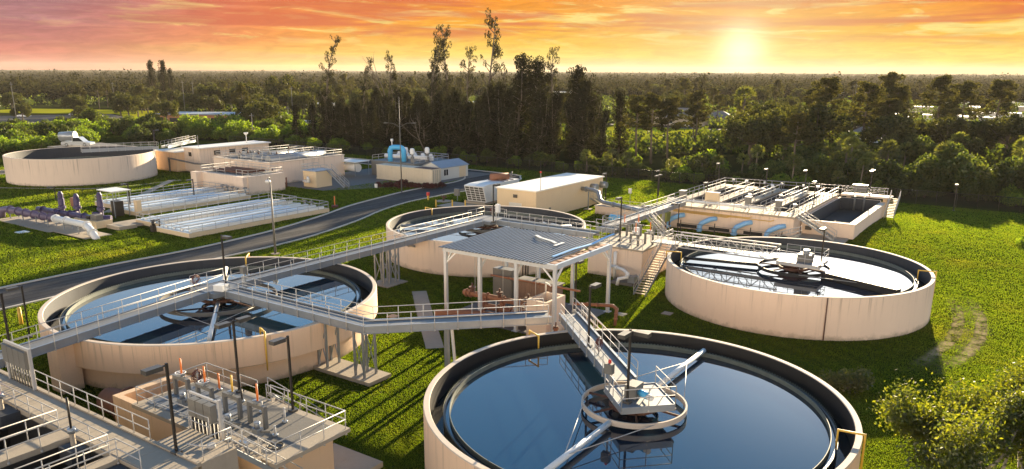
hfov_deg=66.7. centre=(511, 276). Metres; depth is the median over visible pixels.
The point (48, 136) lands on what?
bush
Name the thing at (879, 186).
bush
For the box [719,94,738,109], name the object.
broadleaf tree
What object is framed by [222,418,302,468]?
stairs
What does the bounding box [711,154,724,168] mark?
palm tree
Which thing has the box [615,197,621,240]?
street lamp
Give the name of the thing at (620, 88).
broadleaf tree
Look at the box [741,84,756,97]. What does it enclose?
broadleaf tree
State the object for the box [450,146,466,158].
bush
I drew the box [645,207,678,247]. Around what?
stairs
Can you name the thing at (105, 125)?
bush
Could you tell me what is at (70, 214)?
purple pipe
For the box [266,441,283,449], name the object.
loose handwheel
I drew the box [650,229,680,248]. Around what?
landing
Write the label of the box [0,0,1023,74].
sky
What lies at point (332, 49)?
tall tree
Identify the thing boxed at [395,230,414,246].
stairs
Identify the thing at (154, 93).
pine tree
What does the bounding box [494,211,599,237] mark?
walkway bridge
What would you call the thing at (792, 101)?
broadleaf tree
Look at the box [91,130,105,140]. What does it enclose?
bush
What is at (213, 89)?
broadleaf tree
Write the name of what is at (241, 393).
stem post
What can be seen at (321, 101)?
tall tree
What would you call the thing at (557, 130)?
broadleaf tree
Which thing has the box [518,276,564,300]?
equipment enclosure
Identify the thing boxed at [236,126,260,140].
bush
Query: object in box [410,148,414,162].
exhaust stack
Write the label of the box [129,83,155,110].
broadleaf tree
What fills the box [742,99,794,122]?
broadleaf tree
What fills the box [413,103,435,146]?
tall tree
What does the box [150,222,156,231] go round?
pump
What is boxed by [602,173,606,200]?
street lamp
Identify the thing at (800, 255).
drive motor
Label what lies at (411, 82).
pine tree
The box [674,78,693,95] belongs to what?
pine tree
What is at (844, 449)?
water
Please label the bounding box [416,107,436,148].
tall tree
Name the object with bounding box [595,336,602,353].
life ring
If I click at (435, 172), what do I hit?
door
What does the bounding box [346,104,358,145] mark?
tall tree
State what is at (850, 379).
bush
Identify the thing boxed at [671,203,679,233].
street lamp
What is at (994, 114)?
building
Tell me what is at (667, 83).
pine tree
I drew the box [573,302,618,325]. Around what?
rust pipe
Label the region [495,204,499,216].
control box
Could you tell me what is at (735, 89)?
pine tree
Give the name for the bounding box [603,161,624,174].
bush
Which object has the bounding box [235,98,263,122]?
broadleaf tree
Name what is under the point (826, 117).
broadleaf tree
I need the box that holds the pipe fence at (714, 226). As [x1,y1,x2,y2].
[680,220,782,236]
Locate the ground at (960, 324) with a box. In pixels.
[0,70,1023,468]
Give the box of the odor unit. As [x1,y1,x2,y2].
[342,151,447,176]
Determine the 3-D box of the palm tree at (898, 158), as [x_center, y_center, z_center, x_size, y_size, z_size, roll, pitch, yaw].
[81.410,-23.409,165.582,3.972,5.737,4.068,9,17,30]
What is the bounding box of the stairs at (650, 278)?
[633,235,673,296]
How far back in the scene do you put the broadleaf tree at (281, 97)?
348.79 m
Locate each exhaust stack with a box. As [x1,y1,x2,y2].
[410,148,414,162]
[425,147,429,160]
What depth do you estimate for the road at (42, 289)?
101.46 m
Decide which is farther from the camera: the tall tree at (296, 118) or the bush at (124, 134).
the bush at (124, 134)
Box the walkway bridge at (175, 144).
[160,135,195,147]
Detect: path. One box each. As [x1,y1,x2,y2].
[0,180,178,188]
[104,180,174,211]
[412,291,443,348]
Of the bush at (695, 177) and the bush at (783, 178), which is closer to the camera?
the bush at (783, 178)
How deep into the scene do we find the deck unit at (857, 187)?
123.18 m
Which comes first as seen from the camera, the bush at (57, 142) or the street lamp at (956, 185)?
the street lamp at (956, 185)
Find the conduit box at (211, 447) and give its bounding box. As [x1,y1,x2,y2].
[186,442,215,449]
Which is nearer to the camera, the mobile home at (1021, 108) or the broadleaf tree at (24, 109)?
the broadleaf tree at (24, 109)
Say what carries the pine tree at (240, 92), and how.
on the ground at (960, 324)
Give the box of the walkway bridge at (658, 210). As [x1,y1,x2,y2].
[602,194,685,226]
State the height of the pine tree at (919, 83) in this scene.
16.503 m
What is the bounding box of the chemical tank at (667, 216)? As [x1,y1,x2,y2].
[657,211,670,228]
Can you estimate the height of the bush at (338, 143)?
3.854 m
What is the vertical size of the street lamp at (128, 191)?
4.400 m
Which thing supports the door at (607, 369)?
in the control box at (609, 368)
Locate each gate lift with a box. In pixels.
[172,358,191,397]
[195,366,214,403]
[222,375,242,418]
[246,384,268,428]
[619,216,627,235]
[629,223,639,245]
[633,215,641,235]
[644,222,653,244]
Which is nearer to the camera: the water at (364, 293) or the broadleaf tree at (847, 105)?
the water at (364, 293)
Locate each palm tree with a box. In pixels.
[580,149,592,171]
[604,149,620,174]
[621,151,635,174]
[666,157,676,170]
[669,158,680,170]
[695,155,709,168]
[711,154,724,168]
[733,85,756,116]
[736,153,749,173]
[750,144,764,181]
[785,153,803,189]
[789,166,801,179]
[820,144,839,158]
[831,170,845,181]
[836,130,858,162]
[841,136,862,159]
[846,141,868,158]
[855,157,870,183]
[855,160,878,181]
[860,151,877,164]
[877,138,899,160]
[889,154,903,167]
[933,140,957,157]
[948,131,970,147]
[969,164,991,181]
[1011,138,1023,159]
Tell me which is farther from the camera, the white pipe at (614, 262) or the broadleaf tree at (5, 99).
the broadleaf tree at (5, 99)
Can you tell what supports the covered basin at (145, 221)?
on the ground at (960, 324)
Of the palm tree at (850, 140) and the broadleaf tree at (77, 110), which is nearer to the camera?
the palm tree at (850, 140)
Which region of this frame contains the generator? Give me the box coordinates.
[464,171,518,204]
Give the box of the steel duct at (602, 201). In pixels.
[581,186,648,211]
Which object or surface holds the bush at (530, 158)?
on the ground at (960, 324)
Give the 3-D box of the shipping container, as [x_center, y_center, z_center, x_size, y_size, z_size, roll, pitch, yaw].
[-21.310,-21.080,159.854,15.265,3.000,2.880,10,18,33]
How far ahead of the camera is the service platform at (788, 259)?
75.43 m
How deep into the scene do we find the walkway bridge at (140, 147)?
165.88 m
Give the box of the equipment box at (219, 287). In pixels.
[213,283,228,291]
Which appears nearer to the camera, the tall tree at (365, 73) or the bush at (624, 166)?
the bush at (624, 166)
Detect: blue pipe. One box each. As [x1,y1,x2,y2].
[664,213,684,227]
[696,216,716,231]
[730,220,752,235]
[764,224,785,236]
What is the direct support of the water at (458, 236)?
in the clarifier tank at (426, 256)
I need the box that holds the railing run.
[608,199,658,205]
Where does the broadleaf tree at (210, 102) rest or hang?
on the ground at (960, 324)
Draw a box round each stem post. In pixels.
[217,373,221,390]
[240,389,244,402]
[272,425,277,436]
[282,407,287,422]
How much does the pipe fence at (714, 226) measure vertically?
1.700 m
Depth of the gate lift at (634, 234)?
85.35 m
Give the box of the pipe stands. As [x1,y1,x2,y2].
[10,213,87,233]
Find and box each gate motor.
[177,392,187,406]
[223,413,240,428]
[251,421,270,436]
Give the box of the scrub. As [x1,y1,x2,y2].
[0,92,1023,166]
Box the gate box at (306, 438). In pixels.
[112,362,349,468]
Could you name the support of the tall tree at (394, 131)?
on the ground at (960, 324)
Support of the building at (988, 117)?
on the ground at (960, 324)
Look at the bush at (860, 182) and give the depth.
143.23 m
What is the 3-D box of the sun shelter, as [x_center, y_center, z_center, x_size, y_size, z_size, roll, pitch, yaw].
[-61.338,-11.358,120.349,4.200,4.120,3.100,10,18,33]
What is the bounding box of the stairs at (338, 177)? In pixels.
[326,164,348,187]
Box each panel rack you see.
[0,339,36,389]
[187,390,224,441]
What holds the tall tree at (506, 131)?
on the ground at (960, 324)
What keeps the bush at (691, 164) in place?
on the ground at (960, 324)
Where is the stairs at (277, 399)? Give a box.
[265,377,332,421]
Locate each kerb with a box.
[0,157,521,310]
[0,162,465,288]
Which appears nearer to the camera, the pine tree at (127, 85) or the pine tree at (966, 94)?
the pine tree at (966, 94)
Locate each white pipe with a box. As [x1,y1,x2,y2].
[50,214,99,239]
[302,176,309,182]
[611,264,629,284]
[613,251,617,278]
[670,198,766,209]
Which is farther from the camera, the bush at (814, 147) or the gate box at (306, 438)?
the bush at (814, 147)
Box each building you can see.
[155,111,249,123]
[155,132,270,171]
[495,171,607,212]
[949,116,992,122]
[977,112,1023,122]
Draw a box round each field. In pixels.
[0,109,158,117]
[598,126,721,142]
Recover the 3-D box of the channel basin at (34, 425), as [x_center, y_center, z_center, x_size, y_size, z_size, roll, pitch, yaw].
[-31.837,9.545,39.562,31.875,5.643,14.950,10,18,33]
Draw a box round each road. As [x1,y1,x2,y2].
[0,158,519,307]
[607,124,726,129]
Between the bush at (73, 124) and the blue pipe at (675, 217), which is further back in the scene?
the bush at (73, 124)
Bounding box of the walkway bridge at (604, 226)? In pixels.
[596,217,621,232]
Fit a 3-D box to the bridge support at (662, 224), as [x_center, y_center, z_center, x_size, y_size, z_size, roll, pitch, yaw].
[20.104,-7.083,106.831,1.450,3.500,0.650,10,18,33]
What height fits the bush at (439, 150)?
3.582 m
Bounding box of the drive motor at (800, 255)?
[797,249,813,262]
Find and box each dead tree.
[363,55,403,105]
[394,108,425,153]
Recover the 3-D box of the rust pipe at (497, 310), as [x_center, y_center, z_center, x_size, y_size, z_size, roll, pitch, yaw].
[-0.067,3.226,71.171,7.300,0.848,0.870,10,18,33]
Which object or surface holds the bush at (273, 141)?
on the ground at (960, 324)
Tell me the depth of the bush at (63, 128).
235.78 m
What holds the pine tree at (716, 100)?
on the ground at (960, 324)
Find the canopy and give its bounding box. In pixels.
[439,227,611,331]
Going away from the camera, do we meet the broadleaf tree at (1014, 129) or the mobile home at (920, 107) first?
the broadleaf tree at (1014, 129)
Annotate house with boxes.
[301,162,331,187]
[653,108,704,125]
[705,110,733,124]
[853,126,869,138]
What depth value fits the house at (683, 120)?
326.01 m
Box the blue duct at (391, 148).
[387,139,405,161]
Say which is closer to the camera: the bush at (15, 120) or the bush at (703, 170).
the bush at (703, 170)
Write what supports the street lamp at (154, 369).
on the channel basin at (34, 425)
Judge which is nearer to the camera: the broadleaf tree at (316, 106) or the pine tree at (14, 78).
the broadleaf tree at (316, 106)
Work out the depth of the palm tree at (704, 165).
162.44 m
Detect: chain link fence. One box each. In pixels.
[229,136,382,156]
[419,151,700,184]
[708,175,1023,209]
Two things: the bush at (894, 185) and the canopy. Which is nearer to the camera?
the canopy
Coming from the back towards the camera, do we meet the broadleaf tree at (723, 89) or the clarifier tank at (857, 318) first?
the broadleaf tree at (723, 89)
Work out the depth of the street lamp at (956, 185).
127.84 m
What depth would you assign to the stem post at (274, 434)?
41.83 m
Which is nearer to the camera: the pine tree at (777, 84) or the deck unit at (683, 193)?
the deck unit at (683, 193)
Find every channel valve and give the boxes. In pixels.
[0,392,5,409]
[65,397,78,446]
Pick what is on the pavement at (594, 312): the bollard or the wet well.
the wet well
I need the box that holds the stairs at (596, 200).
[590,192,604,203]
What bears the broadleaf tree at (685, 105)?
on the ground at (960, 324)
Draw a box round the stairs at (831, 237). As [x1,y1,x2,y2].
[795,207,836,240]
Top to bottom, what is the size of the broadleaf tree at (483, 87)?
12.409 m
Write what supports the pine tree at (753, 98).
on the ground at (960, 324)
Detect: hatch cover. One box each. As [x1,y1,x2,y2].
[386,314,397,317]
[661,311,672,315]
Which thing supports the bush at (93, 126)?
on the ground at (960, 324)
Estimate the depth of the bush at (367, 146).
221.01 m
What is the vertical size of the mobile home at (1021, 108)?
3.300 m
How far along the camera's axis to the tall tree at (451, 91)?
220.86 m
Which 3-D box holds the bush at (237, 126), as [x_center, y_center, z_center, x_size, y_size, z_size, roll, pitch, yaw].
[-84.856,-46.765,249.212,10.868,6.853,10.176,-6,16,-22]
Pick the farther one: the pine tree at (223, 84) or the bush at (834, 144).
the pine tree at (223, 84)
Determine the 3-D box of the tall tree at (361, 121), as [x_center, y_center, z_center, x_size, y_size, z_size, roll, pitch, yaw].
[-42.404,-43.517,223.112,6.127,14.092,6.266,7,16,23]
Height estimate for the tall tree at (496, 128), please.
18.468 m
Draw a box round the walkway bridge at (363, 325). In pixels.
[224,276,551,334]
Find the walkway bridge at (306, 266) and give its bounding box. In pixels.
[228,212,483,287]
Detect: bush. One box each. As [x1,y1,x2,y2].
[0,121,14,136]
[0,135,20,151]
[0,138,20,151]
[4,118,31,127]
[4,129,30,139]
[9,136,28,149]
[11,125,43,140]
[16,121,49,135]
[20,135,55,149]
[31,119,56,137]
[44,131,57,142]
[50,130,80,145]
[51,119,66,131]
[54,123,74,133]
[65,121,93,130]
[67,118,88,124]
[69,127,80,133]
[71,107,106,122]
[74,118,106,136]
[77,124,100,141]
[78,128,100,142]
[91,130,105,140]
[94,114,120,133]
[95,119,110,131]
[113,115,137,135]
[121,124,139,139]
[126,127,151,142]
[128,122,159,140]
[129,116,147,130]
[142,111,169,124]
[154,120,181,138]
[155,128,176,140]
[177,113,206,129]
[179,125,196,138]
[183,125,202,138]
[189,116,219,138]
[209,114,235,125]
[210,127,224,139]
[220,119,234,137]
[226,130,243,141]
[227,115,248,125]
[229,120,262,140]
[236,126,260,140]
[248,129,264,140]
[255,127,279,143]
[258,118,284,131]
[264,132,278,144]
[266,124,283,136]
[270,114,292,126]
[277,111,292,120]
[279,134,288,144]
[281,118,311,136]
[284,135,306,146]
[306,138,322,148]
[329,138,350,150]
[362,139,378,148]
[363,144,372,149]
[375,143,386,151]
[413,146,424,154]
[428,145,446,157]
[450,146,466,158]
[458,151,469,160]
[478,148,496,162]
[506,156,521,165]
[523,154,534,165]
[532,150,555,166]
[555,160,568,170]
[574,160,582,170]
[582,156,602,170]
[597,160,610,171]
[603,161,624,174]
[621,148,638,159]
[621,161,637,172]
[627,162,646,175]
[642,166,651,175]
[660,167,674,177]
[663,156,675,165]
[669,164,693,181]
[680,151,720,172]
[689,172,704,182]
[691,166,713,180]
[694,149,730,173]
[712,166,733,181]
[726,176,744,184]
[728,170,743,179]
[741,173,754,183]
[748,158,786,181]
[751,168,776,184]
[763,173,789,187]
[780,144,826,165]
[783,162,803,178]
[785,174,809,189]
[794,153,832,186]
[798,140,844,162]
[805,177,814,189]
[809,156,851,187]
[817,365,874,393]
[825,156,876,185]
[830,142,855,160]
[831,177,855,191]
[841,138,868,157]
[848,181,869,193]
[851,169,889,186]
[864,158,924,192]
[866,350,1023,468]
[868,179,888,193]
[885,179,908,196]
[900,134,946,166]
[902,154,950,188]
[909,153,947,173]
[935,142,986,175]
[943,152,994,192]
[973,157,997,168]
[991,157,1023,193]
[994,184,1023,201]
[997,156,1023,176]
[1000,141,1015,160]
[1000,192,1023,206]
[1014,235,1023,246]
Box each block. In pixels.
[190,161,284,194]
[213,145,344,182]
[594,203,640,216]
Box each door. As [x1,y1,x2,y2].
[433,170,436,182]
[437,169,440,182]
[459,166,465,176]
[492,186,496,199]
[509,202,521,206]
[604,365,610,373]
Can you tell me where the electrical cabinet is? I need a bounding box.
[493,266,513,297]
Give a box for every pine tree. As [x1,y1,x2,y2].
[9,77,20,85]
[72,85,86,99]
[89,82,104,108]
[122,83,132,93]
[132,85,148,113]
[148,90,160,102]
[218,81,229,91]
[227,93,234,111]
[231,83,249,104]
[282,85,291,107]
[328,77,336,98]
[330,86,348,101]
[337,73,351,97]
[387,84,406,112]
[399,87,413,100]
[406,76,418,88]
[454,77,466,92]
[559,92,568,146]
[605,86,612,97]
[617,94,653,156]
[638,80,652,93]
[639,92,674,163]
[653,97,688,158]
[660,79,672,91]
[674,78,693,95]
[682,105,701,146]
[684,89,711,150]
[692,77,700,88]
[707,87,720,106]
[710,94,728,128]
[731,86,737,93]
[736,100,751,115]
[748,93,757,107]
[767,79,784,97]
[777,112,818,163]
[795,87,824,107]
[808,76,851,141]
[845,80,859,100]
[849,80,888,129]
[866,71,909,137]
[870,97,902,159]
[883,85,918,153]
[913,74,958,119]
[915,80,924,89]
[941,80,984,119]
[941,84,958,104]
[977,79,1018,152]
[1003,79,1020,95]
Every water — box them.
[48,284,369,331]
[62,269,358,343]
[398,214,566,241]
[432,383,850,468]
[446,347,834,468]
[674,259,924,287]
[681,247,916,296]
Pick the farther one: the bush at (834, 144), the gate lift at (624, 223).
the bush at (834, 144)
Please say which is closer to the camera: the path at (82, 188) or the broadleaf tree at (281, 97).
the path at (82, 188)
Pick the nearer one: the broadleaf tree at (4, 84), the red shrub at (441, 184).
the red shrub at (441, 184)
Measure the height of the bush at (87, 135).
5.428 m
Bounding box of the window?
[169,118,249,121]
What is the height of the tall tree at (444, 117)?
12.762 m
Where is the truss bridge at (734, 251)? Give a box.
[675,232,782,260]
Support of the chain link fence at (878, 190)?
on the ground at (960, 324)
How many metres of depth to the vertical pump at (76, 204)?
116.35 m
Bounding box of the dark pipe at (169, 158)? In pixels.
[168,157,213,171]
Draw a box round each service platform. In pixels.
[189,268,246,298]
[468,207,506,224]
[604,366,676,414]
[776,244,828,269]
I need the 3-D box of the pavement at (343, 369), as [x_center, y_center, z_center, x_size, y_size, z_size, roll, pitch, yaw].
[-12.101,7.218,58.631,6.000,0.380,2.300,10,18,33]
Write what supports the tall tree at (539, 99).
on the ground at (960, 324)
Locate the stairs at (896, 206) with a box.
[884,190,900,218]
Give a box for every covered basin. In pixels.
[94,181,226,207]
[110,185,250,215]
[136,192,296,225]
[155,197,328,237]
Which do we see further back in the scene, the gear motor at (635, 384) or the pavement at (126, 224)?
the pavement at (126, 224)
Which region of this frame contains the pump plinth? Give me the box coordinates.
[74,213,112,228]
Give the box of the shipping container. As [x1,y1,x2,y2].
[376,163,440,182]
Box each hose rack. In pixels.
[191,274,199,287]
[191,368,203,382]
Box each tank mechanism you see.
[158,266,277,340]
[401,222,570,232]
[544,348,705,468]
[757,258,900,294]
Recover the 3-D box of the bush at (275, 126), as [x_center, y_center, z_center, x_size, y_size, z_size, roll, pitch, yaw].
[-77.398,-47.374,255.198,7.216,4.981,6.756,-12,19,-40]
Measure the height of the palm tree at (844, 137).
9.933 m
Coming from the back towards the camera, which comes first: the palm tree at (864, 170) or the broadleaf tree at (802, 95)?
the broadleaf tree at (802, 95)
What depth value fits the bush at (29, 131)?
225.88 m
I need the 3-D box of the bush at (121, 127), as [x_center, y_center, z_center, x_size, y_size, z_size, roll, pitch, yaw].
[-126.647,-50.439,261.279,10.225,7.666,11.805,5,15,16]
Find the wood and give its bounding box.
[0,68,1023,104]
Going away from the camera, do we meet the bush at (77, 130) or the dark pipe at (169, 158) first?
the dark pipe at (169, 158)
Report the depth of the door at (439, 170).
156.31 m
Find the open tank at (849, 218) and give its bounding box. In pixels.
[801,196,886,239]
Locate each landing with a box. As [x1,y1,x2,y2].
[157,409,238,468]
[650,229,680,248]
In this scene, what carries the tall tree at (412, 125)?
on the ground at (960, 324)
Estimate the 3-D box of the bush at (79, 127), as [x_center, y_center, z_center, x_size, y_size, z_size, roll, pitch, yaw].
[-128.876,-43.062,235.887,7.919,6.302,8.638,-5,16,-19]
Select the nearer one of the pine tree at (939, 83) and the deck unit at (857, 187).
the deck unit at (857, 187)
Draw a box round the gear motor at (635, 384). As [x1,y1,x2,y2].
[624,379,653,400]
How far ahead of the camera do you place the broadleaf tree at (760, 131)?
186.00 m
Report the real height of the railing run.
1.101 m
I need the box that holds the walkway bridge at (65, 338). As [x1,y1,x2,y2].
[0,279,209,367]
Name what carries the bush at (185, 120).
on the ground at (960, 324)
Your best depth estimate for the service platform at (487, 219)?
96.92 m
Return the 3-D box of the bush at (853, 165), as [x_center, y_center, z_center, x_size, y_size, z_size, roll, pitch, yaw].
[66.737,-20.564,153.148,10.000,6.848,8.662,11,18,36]
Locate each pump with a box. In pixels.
[53,191,65,216]
[72,193,80,212]
[92,192,104,214]
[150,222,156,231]
[603,214,619,222]
[611,274,637,286]
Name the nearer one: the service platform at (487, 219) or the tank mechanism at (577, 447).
the tank mechanism at (577, 447)
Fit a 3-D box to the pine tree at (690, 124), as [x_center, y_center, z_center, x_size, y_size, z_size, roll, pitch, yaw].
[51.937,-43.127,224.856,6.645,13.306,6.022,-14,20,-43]
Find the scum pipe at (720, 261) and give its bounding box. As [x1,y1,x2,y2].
[683,256,757,265]
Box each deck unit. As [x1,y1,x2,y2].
[679,190,687,198]
[705,191,720,206]
[745,196,752,209]
[775,199,782,212]
[853,184,867,193]
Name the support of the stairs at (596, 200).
on the ground at (960, 324)
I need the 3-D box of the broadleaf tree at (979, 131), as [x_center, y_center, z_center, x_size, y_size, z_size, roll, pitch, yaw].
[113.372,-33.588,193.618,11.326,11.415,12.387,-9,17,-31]
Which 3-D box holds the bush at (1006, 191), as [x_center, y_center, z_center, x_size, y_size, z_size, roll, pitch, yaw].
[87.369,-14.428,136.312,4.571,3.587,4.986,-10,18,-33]
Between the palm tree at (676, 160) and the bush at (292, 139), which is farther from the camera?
the bush at (292, 139)
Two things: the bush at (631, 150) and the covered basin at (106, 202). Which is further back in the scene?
the bush at (631, 150)
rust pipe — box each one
[96,386,134,419]
[434,309,501,315]
[462,283,530,307]
[477,302,525,312]
[490,274,580,291]
[553,322,558,330]
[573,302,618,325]
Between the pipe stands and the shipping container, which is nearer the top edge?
the shipping container
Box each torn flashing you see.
[535,235,556,242]
[552,233,613,256]
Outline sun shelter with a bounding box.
[96,187,130,217]
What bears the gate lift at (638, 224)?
on the splitter box at (632, 258)
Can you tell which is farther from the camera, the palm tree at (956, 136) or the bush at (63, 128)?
the bush at (63, 128)
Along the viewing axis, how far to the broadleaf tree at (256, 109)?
277.35 m
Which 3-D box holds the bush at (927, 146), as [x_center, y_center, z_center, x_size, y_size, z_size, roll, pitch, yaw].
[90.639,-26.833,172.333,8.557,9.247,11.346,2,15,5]
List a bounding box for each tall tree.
[146,59,156,88]
[156,59,167,100]
[166,68,175,98]
[287,104,305,138]
[304,102,320,138]
[311,89,334,141]
[318,35,341,142]
[320,97,338,142]
[333,101,345,138]
[334,97,347,137]
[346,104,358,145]
[353,100,372,148]
[359,57,372,128]
[360,94,370,135]
[366,87,382,138]
[375,106,393,147]
[381,50,396,105]
[383,105,399,145]
[391,90,407,144]
[399,91,412,145]
[403,91,421,145]
[405,108,413,147]
[408,94,433,147]
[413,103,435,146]
[414,95,438,152]
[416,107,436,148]
[425,36,443,127]
[426,28,450,103]
[429,89,443,145]
[433,24,454,95]
[435,108,450,153]
[437,108,453,156]
[439,87,464,121]
[440,93,449,142]
[445,89,475,158]
[453,101,480,154]
[459,46,477,152]
[468,98,482,152]
[475,91,495,143]
[480,7,503,149]
[480,83,496,144]
[486,81,508,157]
[488,92,514,157]
[494,52,538,158]
[494,106,518,162]
[495,89,520,154]
[519,55,557,154]
[519,89,550,154]
[522,107,550,157]
[539,91,563,161]
[544,46,559,154]
[561,64,599,158]
[561,81,578,147]
[563,87,595,160]
[568,74,604,158]
[573,101,593,161]
[590,109,613,162]
[592,93,603,154]
[604,90,633,157]
[693,73,708,129]
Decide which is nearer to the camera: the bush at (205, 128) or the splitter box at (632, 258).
the splitter box at (632, 258)
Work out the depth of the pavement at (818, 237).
103.20 m
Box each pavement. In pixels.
[0,216,111,238]
[47,143,125,147]
[106,218,143,229]
[285,168,489,190]
[313,357,390,386]
[333,443,382,468]
[377,278,407,287]
[437,202,477,206]
[460,298,605,333]
[795,233,848,242]
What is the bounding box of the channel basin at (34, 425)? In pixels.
[0,364,201,468]
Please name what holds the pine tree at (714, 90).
on the ground at (960, 324)
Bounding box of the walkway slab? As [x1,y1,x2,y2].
[841,187,893,215]
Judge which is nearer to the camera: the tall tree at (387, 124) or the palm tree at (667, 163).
the palm tree at (667, 163)
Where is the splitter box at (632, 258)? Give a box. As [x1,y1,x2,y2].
[587,222,672,281]
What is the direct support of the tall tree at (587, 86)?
on the ground at (960, 324)
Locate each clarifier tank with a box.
[2,146,157,186]
[37,256,377,388]
[386,205,585,276]
[423,329,862,468]
[665,237,935,340]
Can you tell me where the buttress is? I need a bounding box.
[47,344,84,394]
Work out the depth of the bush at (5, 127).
225.81 m
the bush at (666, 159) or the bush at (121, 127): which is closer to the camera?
the bush at (666, 159)
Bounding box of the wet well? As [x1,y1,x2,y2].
[526,282,564,335]
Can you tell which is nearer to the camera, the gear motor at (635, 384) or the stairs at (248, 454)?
the stairs at (248, 454)
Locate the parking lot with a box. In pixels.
[0,114,122,124]
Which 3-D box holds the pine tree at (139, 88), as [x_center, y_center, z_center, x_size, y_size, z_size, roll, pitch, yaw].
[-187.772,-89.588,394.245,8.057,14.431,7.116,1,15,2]
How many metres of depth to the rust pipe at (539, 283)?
74.62 m
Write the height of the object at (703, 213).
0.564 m
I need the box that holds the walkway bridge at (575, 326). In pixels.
[559,303,637,384]
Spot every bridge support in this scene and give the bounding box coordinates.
[317,324,340,366]
[352,331,377,378]
[374,250,390,285]
[386,248,399,281]
[444,330,455,366]
[652,213,664,234]
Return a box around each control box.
[133,200,141,214]
[239,266,246,286]
[454,188,459,200]
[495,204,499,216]
[604,362,614,391]
[634,227,639,239]
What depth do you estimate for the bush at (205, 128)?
253.34 m
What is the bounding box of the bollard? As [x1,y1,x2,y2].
[17,307,22,324]
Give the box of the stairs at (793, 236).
[766,226,801,237]
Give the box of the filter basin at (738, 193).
[664,178,887,236]
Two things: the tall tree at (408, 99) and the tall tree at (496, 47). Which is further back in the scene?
the tall tree at (408, 99)
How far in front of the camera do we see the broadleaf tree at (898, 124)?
186.57 m
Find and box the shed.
[422,158,468,179]
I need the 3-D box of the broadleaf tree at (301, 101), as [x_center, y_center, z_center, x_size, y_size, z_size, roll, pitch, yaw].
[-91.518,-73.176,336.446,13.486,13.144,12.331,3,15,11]
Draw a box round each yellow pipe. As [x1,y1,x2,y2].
[259,327,267,370]
[529,330,539,348]
[666,250,681,261]
[835,429,866,468]
[916,270,936,296]
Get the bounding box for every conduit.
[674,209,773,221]
[822,298,827,340]
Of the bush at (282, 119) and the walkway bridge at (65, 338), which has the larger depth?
the bush at (282, 119)
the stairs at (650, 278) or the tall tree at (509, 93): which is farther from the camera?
the tall tree at (509, 93)
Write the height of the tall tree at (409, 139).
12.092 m
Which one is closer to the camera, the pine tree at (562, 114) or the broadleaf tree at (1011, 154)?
the broadleaf tree at (1011, 154)
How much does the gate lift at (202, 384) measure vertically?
2.500 m
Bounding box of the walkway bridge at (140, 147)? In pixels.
[80,141,158,152]
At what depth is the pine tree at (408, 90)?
327.12 m
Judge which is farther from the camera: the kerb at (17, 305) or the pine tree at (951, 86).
the pine tree at (951, 86)
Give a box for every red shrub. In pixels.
[394,181,402,187]
[400,179,408,187]
[438,181,446,186]
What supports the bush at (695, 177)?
on the ground at (960, 324)
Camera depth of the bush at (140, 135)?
237.98 m
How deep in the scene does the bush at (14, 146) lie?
209.98 m
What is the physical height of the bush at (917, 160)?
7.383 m
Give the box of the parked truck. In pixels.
[58,131,94,145]
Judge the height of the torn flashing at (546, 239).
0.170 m
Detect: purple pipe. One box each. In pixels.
[0,205,53,220]
[35,206,112,219]
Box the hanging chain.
[477,258,477,293]
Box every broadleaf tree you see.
[0,91,25,108]
[1,80,21,87]
[9,102,32,120]
[12,85,31,95]
[59,81,78,89]
[59,94,86,116]
[70,105,87,116]
[107,90,131,115]
[110,92,143,116]
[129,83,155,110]
[130,98,149,117]
[137,94,159,113]
[150,99,179,117]
[157,89,180,101]
[177,92,198,111]
[194,83,230,111]
[196,94,225,111]
[227,85,252,111]
[232,82,263,102]
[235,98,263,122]
[240,103,271,121]
[246,99,282,120]
[248,93,278,114]
[261,74,301,107]
[273,89,294,111]
[286,91,316,115]
[303,82,336,103]
[307,104,319,119]
[342,88,353,97]
[347,88,373,103]
[379,87,393,96]
[411,88,428,96]
[480,84,493,93]
[526,119,562,143]
[614,87,627,95]
[642,86,660,95]
[650,83,664,92]
[661,93,683,107]
[663,89,679,96]
[678,93,691,107]
[711,85,727,94]
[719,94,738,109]
[721,109,779,160]
[722,119,778,164]
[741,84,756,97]
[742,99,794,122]
[751,87,771,103]
[753,107,822,162]
[760,85,773,96]
[770,84,783,99]
[776,102,798,110]
[777,95,799,105]
[778,101,856,145]
[790,87,806,97]
[798,91,807,102]
[825,102,878,133]
[859,112,920,161]
[876,133,918,170]
[915,118,942,143]
[919,114,976,144]
[929,104,960,119]
[945,137,987,160]
[948,118,997,148]
[971,112,1023,153]
[1008,135,1023,157]
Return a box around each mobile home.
[908,106,934,112]
[1018,106,1023,111]
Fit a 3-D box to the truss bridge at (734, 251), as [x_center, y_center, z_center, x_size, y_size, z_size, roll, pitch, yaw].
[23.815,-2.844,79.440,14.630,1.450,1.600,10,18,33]
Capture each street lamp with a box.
[0,293,17,376]
[5,285,32,337]
[120,183,130,203]
[140,363,182,455]
[214,315,251,392]
[220,235,231,286]
[265,177,279,254]
[269,335,297,412]
[393,112,404,192]
[491,183,499,222]
[573,260,583,308]
[584,282,600,347]
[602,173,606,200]
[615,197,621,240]
[617,329,651,404]
[654,174,662,203]
[656,170,659,195]
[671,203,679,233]
[812,181,816,203]
[818,227,825,266]
[868,169,874,194]
[953,184,958,210]
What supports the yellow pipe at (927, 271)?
attached to the clarifier tank at (857, 318)
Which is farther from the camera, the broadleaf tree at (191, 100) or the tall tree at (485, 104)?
the broadleaf tree at (191, 100)
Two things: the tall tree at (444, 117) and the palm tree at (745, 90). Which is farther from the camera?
the palm tree at (745, 90)
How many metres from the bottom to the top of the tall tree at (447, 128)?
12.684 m
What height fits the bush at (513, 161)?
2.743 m

